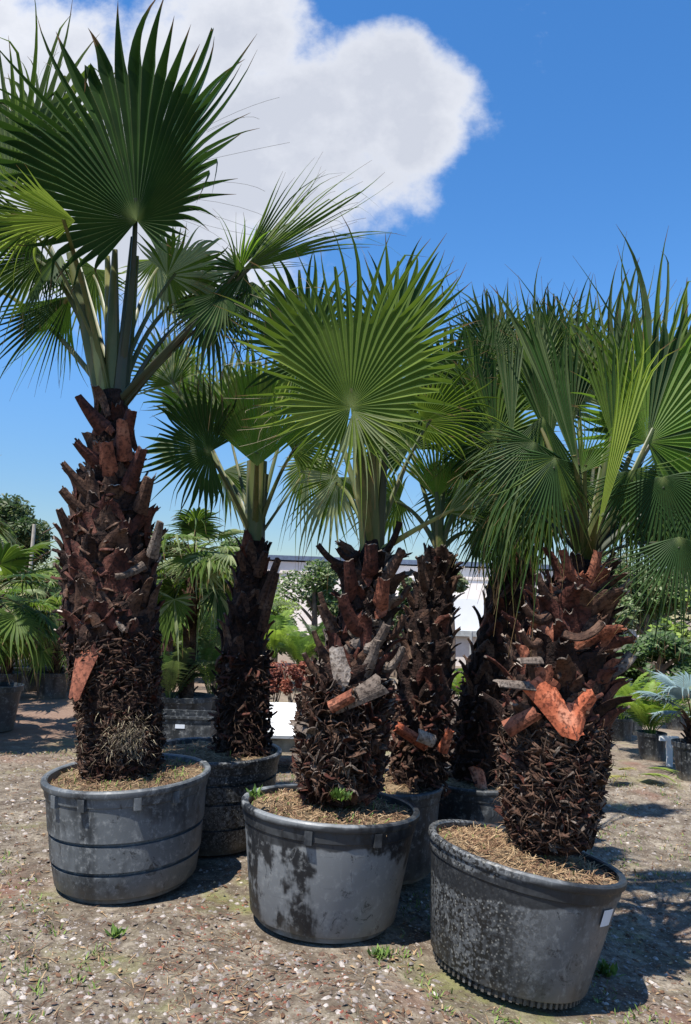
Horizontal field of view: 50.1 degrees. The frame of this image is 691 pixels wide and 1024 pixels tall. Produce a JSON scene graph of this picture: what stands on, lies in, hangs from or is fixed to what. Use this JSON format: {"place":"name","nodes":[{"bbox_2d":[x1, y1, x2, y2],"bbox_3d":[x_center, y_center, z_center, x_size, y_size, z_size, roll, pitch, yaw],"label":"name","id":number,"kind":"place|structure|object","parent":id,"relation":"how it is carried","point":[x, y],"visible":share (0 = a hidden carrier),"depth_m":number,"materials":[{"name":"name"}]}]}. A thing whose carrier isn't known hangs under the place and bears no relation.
{"place":"outdoors","nodes":[
{"label":"outdoors","id":0,"kind":"place"},
{"bbox_2d":[0,609,690,1023],"bbox_3d":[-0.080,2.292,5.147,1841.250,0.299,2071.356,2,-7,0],"label":"ground","id":1,"kind":"structure","parent":0,"point":[40,727],"depth_m":3.48,"materials":[{"name":"soil"}]},
{"bbox_2d":[0,671,22,682],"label":"plant pot","id":2,"kind":"object","parent":1,"relation":"on","point":[12,677],"visible":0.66,"depth_m":10.80,"materials":[{"name":"black plastic"}]},
{"bbox_2d":[0,594,57,674],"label":"fan palm","id":3,"kind":"object","parent":2,"relation":"in","point":[9,670],"visible":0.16,"depth_m":11.01,"materials":[{"name":"green plant"}]},
{"bbox_2d":[0,682,23,731],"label":"plant pot","id":4,"kind":"object","parent":1,"relation":"on","point":[10,694],"visible":0.99,"depth_m":8.26,"materials":[{"name":"black plastic"}]},
{"bbox_2d":[0,518,24,571],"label":"fan palm","id":5,"kind":"object","parent":1,"relation":"on","point":[5,531],"visible":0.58,"depth_m":10.58,"materials":[{"name":"green plant"}]},
{"bbox_2d":[0,590,24,665],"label":"fan palm","id":6,"kind":"object","parent":1,"relation":"on","point":[10,594],"visible":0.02,"depth_m":13.53,"materials":[{"name":"green plant"}]},
{"bbox_2d":[0,493,54,610],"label":"tree","id":7,"kind":"object","parent":1,"relation":"on","point":[14,513],"visible":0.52,"depth_m":23.34,"materials":[{"name":"green plant"}]},
{"bbox_2d":[14,665,45,691],"bbox_3d":[-5.157,2.705,12.029,0.520,0.380,0.520,2,-7,0],"label":"plant pot","id":8,"kind":"object","parent":1,"relation":"on","point":[28,687],"visible":0.34,"depth_m":11.83,"materials":[{"name":"black plastic"}]},
{"bbox_2d":[0,566,61,676],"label":"fan palm","id":9,"kind":"object","parent":1,"relation":"on","point":[46,605],"visible":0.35,"depth_m":8.64,"materials":[{"name":"green plant"}]},
{"bbox_2d":[0,574,62,665],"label":"fan palm","id":10,"kind":"object","parent":1,"relation":"on","point":[28,591],"visible":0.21,"depth_m":12.20,"materials":[{"name":"green plant"}]},
{"bbox_2d":[28,524,35,571],"bbox_3d":[-7.660,1.919,17.867,0.092,3.270,0.092,-1,-8,22],"label":"pole","id":11,"kind":"object","parent":1,"relation":"on","point":[33,537],"visible":0.35,"depth_m":18.00,"materials":[{"name":"white metal"}]},
{"bbox_2d":[0,540,66,687],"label":"fan palm","id":12,"kind":"object","parent":1,"relation":"on","point":[22,622],"visible":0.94,"depth_m":7.44,"materials":[{"name":"green plant"}]},
{"bbox_2d":[10,559,61,608],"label":"fan palm","id":13,"kind":"object","parent":1,"relation":"on","point":[56,589],"visible":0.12,"depth_m":14.54,"materials":[{"name":"green plant"}]},
{"bbox_2d":[22,596,67,692],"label":"fan palm","id":14,"kind":"object","parent":1,"relation":"on","point":[55,662],"visible":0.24,"depth_m":11.21,"materials":[{"name":"green plant"}]},
{"bbox_2d":[35,558,59,587],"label":"tree","id":15,"kind":"object","parent":1,"relation":"on","point":[47,564],"visible":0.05,"depth_m":27.26,"materials":[{"name":"green plant"}]},
{"bbox_2d":[35,671,68,698],"bbox_3d":[-4.454,2.627,11.235,0.520,0.380,0.520,2,-7,0],"label":"plant pot","id":16,"kind":"object","parent":1,"relation":"on","point":[53,686],"visible":0.73,"depth_m":11.04,"materials":[{"name":"black plastic"}]},
{"bbox_2d":[45,618,58,648],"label":"feather palm","id":17,"kind":"object","parent":1,"relation":"on","point":[50,629],"visible":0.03,"depth_m":12.81,"materials":[{"name":"green plant"}]},
{"bbox_2d":[45,666,70,691],"bbox_3d":[-4.672,2.735,12.128,0.520,0.380,0.520,2,-7,0],"label":"plant pot","id":18,"kind":"object","parent":1,"relation":"on","point":[69,683],"visible":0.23,"depth_m":12.00,"materials":[{"name":"black plastic"}]},
{"bbox_2d":[104,923,127,937],"bbox_3d":[-1.039,1.891,3.338,0.098,0.048,0.099,9,-10,-41],"label":"weed","id":19,"kind":"object","parent":1,"relation":"on","point":[116,931],"visible":1,"depth_m":3.33,"materials":[{"name":"green plant"}]},
{"bbox_2d":[40,753,210,903],"bbox_3d":[-1.207,1.696,4.051,0.900,0.629,0.900,2,-7,0],"label":"nursery tub","id":20,"kind":"object","parent":1,"relation":"on","point":[119,842],"visible":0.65,"depth_m":3.72,"materials":[{"name":"plastic"}]},
{"bbox_2d":[0,0,408,783],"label":"fan palm","id":21,"kind":"object","parent":20,"relation":"in","point":[92,172],"visible":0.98,"depth_m":4.16,"materials":[{"name":"green plant"}]},
{"bbox_2d":[156,540,217,692],"bbox_3d":[-2.473,1.570,10.443,1.686,2.418,1.654,2,-7,0],"label":"fan palm","id":22,"kind":"object","parent":1,"relation":"on","point":[171,640],"visible":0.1,"depth_m":10.27,"materials":[{"name":"green plant"}]},
{"bbox_2d":[159,647,215,697],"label":"feather palm","id":23,"kind":"object","parent":1,"relation":"on","point":[172,676],"visible":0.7,"depth_m":8.31,"materials":[{"name":"green plant"}]},
{"bbox_2d":[160,692,214,712],"bbox_3d":[-1.861,2.349,8.560,0.676,0.456,0.676,2,-7,0],"label":"plant pot","id":24,"kind":"object","parent":1,"relation":"on","point":[199,701],"visible":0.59,"depth_m":8.31,"materials":[{"name":"black plastic"}]},
{"bbox_2d":[161,709,217,739],"bbox_3d":[-1.546,2.169,7.174,0.580,0.423,0.464,2,-7,0],"label":"black tub","id":25,"kind":"object","parent":1,"relation":"on","point":[186,723],"visible":0.29,"depth_m":6.98,"materials":[{"name":"black plastic"}]},
{"bbox_2d":[158,575,223,651],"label":"feather palm","id":26,"kind":"object","parent":1,"relation":"on","point":[207,625],"visible":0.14,"depth_m":11.12,"materials":[{"name":"green plant"}]},
{"bbox_2d":[151,507,243,697],"bbox_3d":[-1.780,1.287,8.654,1.836,2.591,2.045,2,-7,0],"label":"fan palm","id":27,"kind":"object","parent":1,"relation":"on","point":[180,604],"visible":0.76,"depth_m":8.47,"materials":[{"name":"green plant"}]},
{"bbox_2d":[0,895,394,1023],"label":"red bark litter","id":28,"kind":"object","parent":1,"relation":"on","point":[265,977],"visible":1,"depth_m":2.98,"materials":[{"name":"brown plant"}]},
{"bbox_2d":[179,623,221,710],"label":"feather palm","id":29,"kind":"object","parent":1,"relation":"on","point":[206,654],"visible":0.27,"depth_m":8.90,"materials":[{"name":"green plant"}]},
{"bbox_2d":[161,737,281,855],"bbox_3d":[-0.875,1.801,4.803,0.899,0.606,0.901,2,-7,0],"label":"nursery tub","id":30,"kind":"object","parent":1,"relation":"on","point":[230,778],"visible":0.41,"depth_m":4.46,"materials":[{"name":"plastic"}]},
{"bbox_2d":[131,319,351,757],"bbox_3d":[-0.845,0.132,5.040,1.860,3.228,0.917,2,-7,0],"label":"fan palm","id":31,"kind":"object","parent":30,"relation":"in","point":[242,723],"visible":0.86,"depth_m":4.85,"materials":[{"name":"green plant"}]},
{"bbox_2d":[216,536,242,565],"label":"tree","id":32,"kind":"object","parent":1,"relation":"on","point":[234,542],"visible":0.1,"depth_m":25.53,"materials":[{"name":"green plant"}]},
{"bbox_2d":[199,579,296,690],"bbox_3d":[-2.030,1.963,12.877,2.376,2.285,1.908,2,-7,0],"label":"feather palm","id":33,"kind":"object","parent":1,"relation":"on","point":[281,603],"visible":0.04,"depth_m":12.77,"materials":[{"name":"green plant"}]},
{"bbox_2d":[268,663,276,699],"bbox_3d":[-1.156,2.555,10.950,0.414,0.680,0.355,-4,-10,40],"label":"red shrub","id":34,"kind":"object","parent":1,"relation":"on","point":[273,688],"visible":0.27,"depth_m":10.91,"materials":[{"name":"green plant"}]},
{"bbox_2d":[269,659,288,701],"bbox_3d":[-1.049,2.590,11.237,0.430,0.694,0.455,2,-7,0],"label":"red shrub","id":35,"kind":"object","parent":1,"relation":"on","point":[279,675],"visible":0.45,"depth_m":11.16,"materials":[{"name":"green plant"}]},
{"bbox_2d":[265,631,292,655],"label":"tree","id":36,"kind":"object","parent":1,"relation":"on","point":[280,652],"depth_m":16.64,"materials":[{"name":"green plant"}]},
{"bbox_2d":[270,738,295,751],"bbox_3d":[-0.494,2.246,6.967,0.741,0.308,0.560,2,-7,0],"label":"concrete bench","id":37,"kind":"object","parent":1,"relation":"on","point":[285,745],"visible":0.02,"depth_m":6.70,"materials":[{"name":"grey concrete"}]},
{"bbox_2d":[266,702,296,738],"bbox_3d":[-0.505,1.974,7.022,0.761,0.228,0.728,2,-7,0],"label":"white board","id":38,"kind":"object","parent":37,"relation":"on","point":[282,716],"visible":0.14,"depth_m":7.00,"materials":[{"name":"paint"}]},
{"bbox_2d":[269,592,301,660],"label":"tree","id":39,"kind":"object","parent":1,"relation":"on","point":[280,608],"visible":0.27,"depth_m":18.55,"materials":[{"name":"green plant"}]},
{"bbox_2d":[264,609,308,665],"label":"feather palm","id":40,"kind":"object","parent":1,"relation":"on","point":[280,623],"visible":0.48,"depth_m":14.19,"materials":[{"name":"green plant"}]},
{"bbox_2d":[279,663,305,702],"bbox_3d":[-0.771,2.570,10.975,0.443,0.681,0.380,8,-9,-38],"label":"red shrub","id":41,"kind":"object","parent":1,"relation":"on","point":[293,669],"visible":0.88,"depth_m":10.89,"materials":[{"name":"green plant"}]},
{"bbox_2d":[275,625,324,691],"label":"feather palm","id":42,"kind":"object","parent":1,"relation":"on","point":[297,646],"visible":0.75,"depth_m":13.12,"materials":[{"name":"green plant"}]},
{"bbox_2d":[292,660,313,687],"bbox_3d":[-0.572,2.591,11.226,0.548,0.718,0.293,3,-7,-7],"label":"red shrub","id":43,"kind":"object","parent":1,"relation":"on","point":[301,665],"visible":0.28,"depth_m":11.20,"materials":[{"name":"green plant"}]},
{"bbox_2d":[276,558,341,660],"bbox_3d":[-0.865,2.651,19.837,2.084,2.848,1.594,8,-10,-40],"label":"tree","id":44,"kind":"object","parent":1,"relation":"on","point":[321,572],"visible":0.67,"depth_m":19.71,"materials":[{"name":"green plant"}]},
{"bbox_2d":[298,618,324,654],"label":"feather palm","id":45,"kind":"object","parent":1,"relation":"on","point":[309,629],"visible":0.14,"depth_m":14.69,"materials":[{"name":"green plant"}]},
{"bbox_2d":[241,784,419,943],"bbox_3d":[-0.085,1.716,3.701,0.904,0.604,0.901,2,-7,0],"label":"nursery tub","id":46,"kind":"object","parent":1,"relation":"on","point":[329,874],"visible":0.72,"depth_m":3.36,"materials":[{"name":"plastic"}]},
{"bbox_2d":[245,784,263,797],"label":"weed","id":47,"kind":"object","parent":46,"relation":"in","point":[253,792],"visible":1,"depth_m":3.58,"materials":[{"name":"green plant"}]},
{"bbox_2d":[329,787,353,800],"bbox_3d":[-0.027,1.317,3.461,0.123,0.057,0.135,1,-8,11],"label":"weed","id":48,"kind":"object","parent":46,"relation":"in","point":[337,794],"visible":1,"depth_m":3.46,"materials":[{"name":"green plant"}]},
{"bbox_2d":[214,214,516,815],"bbox_3d":[0.053,-0.147,3.919,1.883,3.308,1.087,2,-7,0],"label":"fan palm","id":49,"kind":"object","parent":46,"relation":"in","point":[343,723],"visible":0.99,"depth_m":3.67,"materials":[{"name":"green plant"}]},
{"bbox_2d":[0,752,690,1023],"bbox_3d":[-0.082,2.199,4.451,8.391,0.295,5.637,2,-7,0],"label":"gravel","id":50,"kind":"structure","parent":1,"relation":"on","point":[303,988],"depth_m":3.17,"materials":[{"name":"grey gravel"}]},
{"bbox_2d":[0,749,690,1023],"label":"dry litter","id":51,"kind":"object","parent":1,"relation":"on","point":[198,996],"visible":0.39,"depth_m":3.15,"materials":[{"name":"brown plant"}]},
{"bbox_2d":[0,749,690,1023],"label":"weeds","id":52,"kind":"object","parent":1,"relation":"on","point":[102,964],"visible":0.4,"depth_m":3.21,"materials":[{"name":"plant"}]},
{"bbox_2d":[367,944,392,958],"bbox_3d":[0.145,1.952,3.286,0.120,0.055,0.101,-1,-8,23],"label":"weed","id":53,"kind":"object","parent":1,"relation":"on","point":[378,950],"visible":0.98,"depth_m":3.29,"materials":[{"name":"green plant"}]},
{"bbox_2d":[388,577,412,677],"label":"tree","id":54,"kind":"object","parent":1,"relation":"on","point":[398,613],"visible":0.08,"depth_m":16.59,"materials":[{"name":"green plant"}]},
{"bbox_2d":[382,769,442,884],"bbox_3d":[0.226,1.845,4.421,0.703,0.548,0.699,2,-7,0],"label":"nursery tub","id":55,"kind":"object","parent":1,"relation":"on","point":[418,865],"visible":0.3,"depth_m":4.19,"materials":[{"name":"plastic"}]},
{"bbox_2d":[336,317,529,806],"bbox_3d":[0.635,0.173,4.737,1.452,3.332,0.807,2,-7,0],"label":"fan palm","id":56,"kind":"object","parent":55,"relation":"in","point":[423,731],"visible":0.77,"depth_m":4.48,"materials":[{"name":"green plant"}]},
{"bbox_2d":[446,720,455,765],"bbox_3d":[0.849,2.066,6.052,0.115,0.730,0.152,2,-7,0],"label":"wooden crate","id":57,"kind":"object","parent":1,"relation":"on","point":[452,721],"visible":0.01,"depth_m":6.01,"materials":[{"name":"brown wood"}]},
{"bbox_2d":[451,699,459,719],"bbox_3d":[1.070,2.209,7.467,0.313,0.662,0.592,2,-7,0],"label":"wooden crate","id":58,"kind":"object","parent":1,"relation":"on","point":[457,703],"visible":0.01,"depth_m":7.21,"materials":[{"name":"brown wood"}]},
{"bbox_2d":[451,668,465,696],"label":"feather palm","id":59,"kind":"object","parent":1,"relation":"on","point":[457,679],"visible":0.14,"depth_m":9.51,"materials":[{"name":"green plant"}]},
{"bbox_2d":[451,563,469,668],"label":"tree","id":60,"kind":"object","parent":1,"relation":"on","point":[462,584],"visible":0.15,"depth_m":18.84,"materials":[{"name":"green plant"}]},
{"bbox_2d":[438,767,504,826],"bbox_3d":[0.838,1.996,4.943,0.720,0.507,0.731,2,-7,0],"label":"nursery tub","id":61,"kind":"object","parent":1,"relation":"on","point":[467,800],"visible":0.21,"depth_m":4.63,"materials":[{"name":"plastic"}]},
{"bbox_2d":[406,267,602,788],"bbox_3d":[1.203,0.092,4.968,1.905,3.889,1.006,2,-7,0],"label":"fan palm","id":62,"kind":"object","parent":61,"relation":"in","point":[474,753],"visible":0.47,"depth_m":4.92,"materials":[{"name":"green plant"}]},
{"bbox_2d":[428,819,626,1009],"bbox_3d":[0.824,1.819,3.414,0.891,0.652,0.899,2,-7,0],"label":"nursery tub","id":63,"kind":"object","parent":1,"relation":"on","point":[516,924],"visible":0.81,"depth_m":3.08,"materials":[{"name":"plastic"}]},
{"bbox_2d":[433,226,690,862],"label":"fan palm","id":64,"kind":"object","parent":63,"relation":"in","point":[558,712],"visible":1,"depth_m":3.41,"materials":[{"name":"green plant"}]},
{"bbox_2d":[595,958,624,976],"bbox_3d":[1.250,2.181,3.550,0.168,0.065,0.139,2,-7,0],"label":"weed","id":65,"kind":"object","parent":1,"relation":"on","point":[603,967],"visible":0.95,"depth_m":3.53,"materials":[{"name":"green plant"}]},
{"bbox_2d":[611,717,633,740],"bbox_3d":[3.404,2.680,9.146,0.312,0.266,0.312,2,-7,0],"label":"plant pot","id":66,"kind":"object","parent":1,"relation":"on","point":[622,730],"visible":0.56,"depth_m":9.03,"materials":[{"name":"black plastic"}]},
{"bbox_2d":[624,712,641,734],"bbox_3d":[3.769,2.785,9.739,0.312,0.266,0.312,2,-7,0],"label":"plant pot","id":67,"kind":"object","parent":1,"relation":"on","point":[635,727],"visible":0.08,"depth_m":9.61,"materials":[{"name":"black plastic"}]},
{"bbox_2d":[615,672,654,719],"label":"feather palm","id":68,"kind":"object","parent":1,"relation":"on","point":[641,683],"visible":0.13,"depth_m":9.13,"materials":[{"name":"green plant"}]},
{"bbox_2d":[618,634,655,683],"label":"tree","id":69,"kind":"object","parent":1,"relation":"on","point":[634,674],"visible":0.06,"depth_m":13.27,"materials":[{"name":"green plant"}]},
{"bbox_2d":[601,548,690,667],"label":"tree","id":70,"kind":"object","parent":1,"relation":"on","point":[624,613],"visible":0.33,"depth_m":16.66,"materials":[{"name":"green plant"}]},
{"bbox_2d":[610,767,683,790],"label":"cut fronds","id":71,"kind":"object","parent":1,"relation":"on","point":[651,774],"visible":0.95,"depth_m":6.96,"materials":[{"name":"plant"}]},
{"bbox_2d":[636,730,666,760],"bbox_3d":[3.333,2.541,8.055,0.322,0.285,0.322,2,-7,0],"label":"plant pot","id":72,"kind":"object","parent":1,"relation":"on","point":[651,747],"visible":0.87,"depth_m":7.94,"materials":[{"name":"black plastic"}]},
{"bbox_2d":[614,679,689,733],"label":"feather palm","id":73,"kind":"object","parent":1,"relation":"on","point":[638,709],"visible":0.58,"depth_m":8.02,"materials":[{"name":"green plant"}]},
{"bbox_2d":[616,629,690,701],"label":"tree","id":74,"kind":"object","parent":1,"relation":"on","point":[671,646],"visible":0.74,"depth_m":12.07,"materials":[{"name":"green plant"}]},
{"bbox_2d":[635,610,679,639],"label":"tree","id":75,"kind":"object","parent":1,"relation":"on","point":[651,622],"visible":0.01,"depth_m":23.09,"materials":[{"name":"green plant"}]},
{"bbox_2d":[628,670,690,743],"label":"fan palm","id":76,"kind":"object","parent":1,"relation":"on","point":[677,690],"visible":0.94,"depth_m":7.32,"materials":[{"name":"green plant"}]},
{"bbox_2d":[643,667,689,710],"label":"feather palm","id":77,"kind":"object","parent":1,"relation":"on","point":[649,671],"visible":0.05,"depth_m":10.41,"materials":[{"name":"green plant"}]},
{"bbox_2d":[647,577,690,660],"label":"tree","id":78,"kind":"object","parent":1,"relation":"on","point":[677,631],"visible":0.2,"depth_m":14.59,"materials":[{"name":"green plant"}]},
{"bbox_2d":[659,736,678,766],"bbox_3d":[3.396,2.511,7.757,0.200,0.309,0.036,2,-7,0],"label":"white marker","id":79,"kind":"object","parent":1,"relation":"on","point":[669,754],"visible":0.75,"depth_m":7.75,"materials":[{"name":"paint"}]},
{"bbox_2d":[665,709,688,730],"bbox_3d":[4.589,2.870,10.236,0.364,0.266,0.364,2,-7,0],"label":"plant pot","id":80,"kind":"object","parent":1,"relation":"on","point":[675,724],"visible":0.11,"depth_m":10.10,"materials":[{"name":"grey plastic"}]},
{"bbox_2d":[664,567,690,630],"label":"tree","id":81,"kind":"object","parent":1,"relation":"on","point":[687,618],"visible":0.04,"depth_m":22.85,"materials":[{"name":"green plant"}]},
{"bbox_2d":[671,738,690,781],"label":"plant pot","id":82,"kind":"object","parent":1,"relation":"on","point":[682,754],"visible":0.92,"depth_m":7.17,"materials":[{"name":"black plastic"}]},
{"bbox_2d":[0,0,690,620],"label":"sky","id":83,"kind":"structure","parent":0,"point":[523,133],"materials":[{"name":"blue"}]},
{"bbox_2d":[391,599,483,665],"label":"greenhouse tunnel","id":84,"kind":"structure","parent":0,"point":[466,621],"depth_m":20.80,"materials":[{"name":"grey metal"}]},
{"bbox_2d":[268,555,638,644],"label":"warehouse","id":85,"kind":"structure","parent":0,"point":[287,563],"depth_m":29.87,"materials":[{"name":"grey metal"}]},
{"bbox_2d":[625,628,637,685],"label":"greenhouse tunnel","id":86,"kind":"structure","parent":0,"point":[632,631],"depth_m":16.81,"materials":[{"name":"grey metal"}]}
]}

